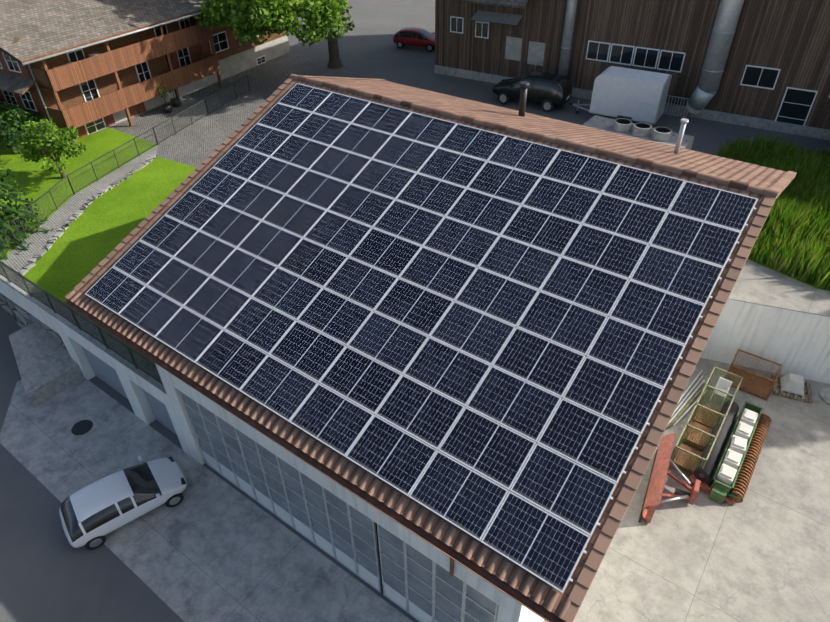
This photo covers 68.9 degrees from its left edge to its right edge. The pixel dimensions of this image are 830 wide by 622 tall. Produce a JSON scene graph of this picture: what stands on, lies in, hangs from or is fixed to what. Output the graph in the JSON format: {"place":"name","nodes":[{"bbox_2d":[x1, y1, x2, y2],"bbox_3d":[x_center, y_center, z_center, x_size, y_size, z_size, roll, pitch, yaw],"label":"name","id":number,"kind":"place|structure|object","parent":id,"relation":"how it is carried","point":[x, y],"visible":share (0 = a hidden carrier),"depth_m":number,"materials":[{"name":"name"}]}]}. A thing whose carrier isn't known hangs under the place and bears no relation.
{"place":"outdoors","nodes":[
{"label":"outdoors","id":0,"kind":"place"},
{"bbox_2d":[0,306,418,621],"bbox_3d":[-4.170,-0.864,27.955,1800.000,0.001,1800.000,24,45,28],"label":"ground","id":1,"kind":"structure","parent":0,"point":[49,572],"depth_m":17.63,"materials":[{"name":"concrete"}]},
{"bbox_2d":[0,280,83,407],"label":"terrace front","id":2,"kind":"structure","parent":1,"relation":"on","point":[48,366],"depth_m":23.25,"materials":[{"name":"concrete"}]},
{"bbox_2d":[50,314,543,621],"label":"building wall","id":3,"kind":"structure","parent":1,"relation":"on","point":[134,385],"depth_m":16.72,"materials":[{"name":"paint"}]},
{"bbox_2d":[82,347,498,621],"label":"doors","id":4,"kind":"structure","parent":3,"relation":"attached to","point":[418,586],"depth_m":16.51,"materials":[{"name":"glass"}]},
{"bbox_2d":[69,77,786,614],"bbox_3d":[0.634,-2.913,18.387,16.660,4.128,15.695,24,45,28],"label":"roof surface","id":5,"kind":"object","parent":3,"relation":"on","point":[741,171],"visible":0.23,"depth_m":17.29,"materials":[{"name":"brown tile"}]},
{"bbox_2d":[85,83,757,592],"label":"solar panels","id":6,"kind":"object","parent":5,"relation":"on","point":[431,213],"visible":1,"depth_m":15.14,"materials":[{"name":"glass"}]},
{"bbox_2d":[61,74,796,621],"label":"tiled roof","id":7,"kind":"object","parent":3,"relation":"on","point":[569,608],"visible":1,"depth_m":13.66,"materials":[{"name":"brown tile"}]},
{"bbox_2d":[0,358,829,621],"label":"apron","id":8,"kind":"object","parent":1,"relation":"on","point":[211,547],"visible":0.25,"depth_m":18.06,"materials":[{"name":"grey concrete"}]},
{"bbox_2d":[71,420,92,434],"bbox_3d":[-11.945,4.178,21.709,0.720,0.016,0.720,24,45,28],"label":"manhole","id":9,"kind":"object","parent":8,"relation":"on","point":[82,427],"visible":0.94,"depth_m":21.69,"materials":[{"name":"black metal"}]},
{"bbox_2d":[62,456,185,549],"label":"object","id":10,"kind":"object","parent":8,"relation":"on","point":[99,541],"visible":0.35,"depth_m":18.09,"materials":[{"name":"black rubber"}]},
{"bbox_2d":[59,458,186,547],"bbox_3d":[-8.974,5.639,18.608,3.546,1.125,1.603,-25,44,-28],"label":"white car","id":11,"kind":"object","parent":10,"relation":"attached to","point":[92,508],"visible":0.96,"depth_m":18.11,"materials":[{"name":"white metal"}]},
{"bbox_2d":[638,433,700,524],"bbox_3d":[8.101,5.346,18.889,1.380,1.130,3.000,17,42,22],"label":"snow plough","id":12,"kind":"object","parent":8,"relation":"on","point":[654,493],"visible":0.94,"depth_m":18.72,"materials":[{"name":"metal"}]},
{"bbox_2d":[669,367,742,476],"bbox_3d":[10.087,3.771,20.907,0.995,1.050,4.545,24,45,28],"label":"long crate","id":13,"kind":"object","parent":8,"relation":"on","point":[698,434],"visible":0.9,"depth_m":20.68,"materials":[{"name":"green"}]},
{"bbox_2d":[687,401,770,505],"bbox_3d":[10.588,4.532,20.133,1.590,0.800,4.350,24,45,28],"label":"seeding machine","id":14,"kind":"object","parent":8,"relation":"on","point":[730,482],"visible":0.94,"depth_m":19.69,"materials":[{"name":"metal"}]},
{"bbox_2d":[666,370,829,427],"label":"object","id":15,"kind":"object","parent":8,"relation":"on","point":[790,383],"visible":0.75,"depth_m":22.34,"materials":[{"name":"metal"}]},
{"bbox_2d":[725,349,781,400],"bbox_3d":[12.637,2.376,22.678,1.545,0.980,1.095,24,45,28],"label":"orange crate","id":16,"kind":"object","parent":8,"relation":"on","point":[755,384],"visible":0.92,"depth_m":22.71,"materials":[{"name":"brown"}]},
{"bbox_2d":[0,293,829,383],"bbox_3d":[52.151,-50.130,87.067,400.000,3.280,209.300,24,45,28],"label":"retaining wall","id":17,"kind":"structure","parent":0,"point":[794,342],"depth_m":22.62,"materials":[{"name":"concrete"}]},
{"bbox_2d":[0,0,829,393],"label":"ground","id":18,"kind":"structure","parent":17,"relation":"on","point":[100,228],"depth_m":34.27,"materials":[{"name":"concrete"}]},
{"bbox_2d":[0,99,40,153],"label":"tree","id":19,"kind":"object","parent":18,"relation":"on","point":[13,117],"visible":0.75,"depth_m":31.90,"materials":[{"name":"green plant"}]},
{"bbox_2d":[0,164,52,259],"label":"tree","id":20,"kind":"object","parent":18,"relation":"on","point":[9,209],"visible":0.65,"depth_m":25.77,"materials":[{"name":"green plant"}]},
{"bbox_2d":[14,117,85,178],"bbox_3d":[-17.961,-7.936,29.875,2.956,3.211,3.196,-15,40,-17],"label":"tree","id":21,"kind":"object","parent":18,"relation":"on","point":[34,149],"visible":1,"depth_m":29.31,"materials":[{"name":"green plant"}]},
{"bbox_2d":[0,261,162,384],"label":"terrace railing","id":22,"kind":"object","parent":18,"relation":"on","point":[17,277],"depth_m":20.91,"materials":[{"name":"grey metal"}]},
{"bbox_2d":[0,75,249,257],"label":"garden fence","id":23,"kind":"object","parent":18,"relation":"on","point":[102,156],"visible":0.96,"depth_m":31.34,"materials":[{"name":"grey metal"}]},
{"bbox_2d":[0,0,289,142],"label":"house","id":24,"kind":"structure","parent":18,"relation":"on","point":[85,67],"depth_m":34.64,"materials":[{"name":"paint"}]},
{"bbox_2d":[157,81,179,113],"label":"pots","id":25,"kind":"object","parent":18,"relation":"on","point":[167,108],"visible":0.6,"depth_m":37.97,"materials":[{"name":"black ceramic"}]},
{"bbox_2d":[327,35,342,68],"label":"tree","id":26,"kind":"object","parent":18,"relation":"on","point":[335,62],"visible":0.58,"depth_m":44.55,"materials":[{"name":"brown plant"}]},
{"bbox_2d":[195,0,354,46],"bbox_3d":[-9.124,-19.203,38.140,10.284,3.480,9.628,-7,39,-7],"label":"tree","id":27,"kind":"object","parent":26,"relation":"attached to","point":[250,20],"visible":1,"depth_m":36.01,"materials":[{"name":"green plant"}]},
{"bbox_2d":[393,27,433,51],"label":"car wheels and trim","id":28,"kind":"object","parent":18,"relation":"on","point":[429,47],"visible":0.4,"depth_m":47.94,"materials":[{"name":"black rubber"}]},
{"bbox_2d":[393,27,434,47],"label":"red car","id":29,"kind":"object","parent":28,"relation":"attached to","point":[404,38],"visible":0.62,"depth_m":48.00,"materials":[{"name":"red metal"}]},
{"bbox_2d":[18,155,829,316],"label":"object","id":30,"kind":"object","parent":18,"relation":"on","point":[759,283],"visible":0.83,"depth_m":22.77,"materials":[{"name":"grey concrete"}]},
{"bbox_2d":[714,130,829,290],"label":"tall grass","id":31,"kind":"structure","parent":30,"relation":"on","point":[794,233],"depth_m":25.81,"materials":[{"name":"green plant"}]},
{"bbox_2d":[493,71,569,112],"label":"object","id":32,"kind":"object","parent":18,"relation":"on","point":[504,99],"visible":0.58,"depth_m":37.19,"materials":[{"name":"black rubber"}]},
{"bbox_2d":[492,72,571,105],"bbox_3d":[7.278,-14.057,37.762,4.823,1.544,1.844,19,42,23],"label":"black car","id":33,"kind":"object","parent":32,"relation":"attached to","point":[545,86],"visible":0.85,"depth_m":36.88,"materials":[{"name":"black metal"}]},
{"bbox_2d":[518,81,694,153],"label":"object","id":34,"kind":"object","parent":18,"relation":"on","point":[649,132],"visible":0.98,"depth_m":29.98,"materials":[{"name":"metal"}]},
{"bbox_2d":[568,66,671,123],"bbox_3d":[11.724,-12.703,35.357,5.415,3.000,2.320,20,43,24],"label":"trailer","id":35,"kind":"object","parent":18,"relation":"on","point":[631,94],"visible":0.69,"depth_m":34.21,"materials":[{"name":"white metal"}]},
{"bbox_2d":[434,0,829,151],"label":"wooden building","id":36,"kind":"structure","parent":0,"point":[762,64],"depth_m":35.02,"materials":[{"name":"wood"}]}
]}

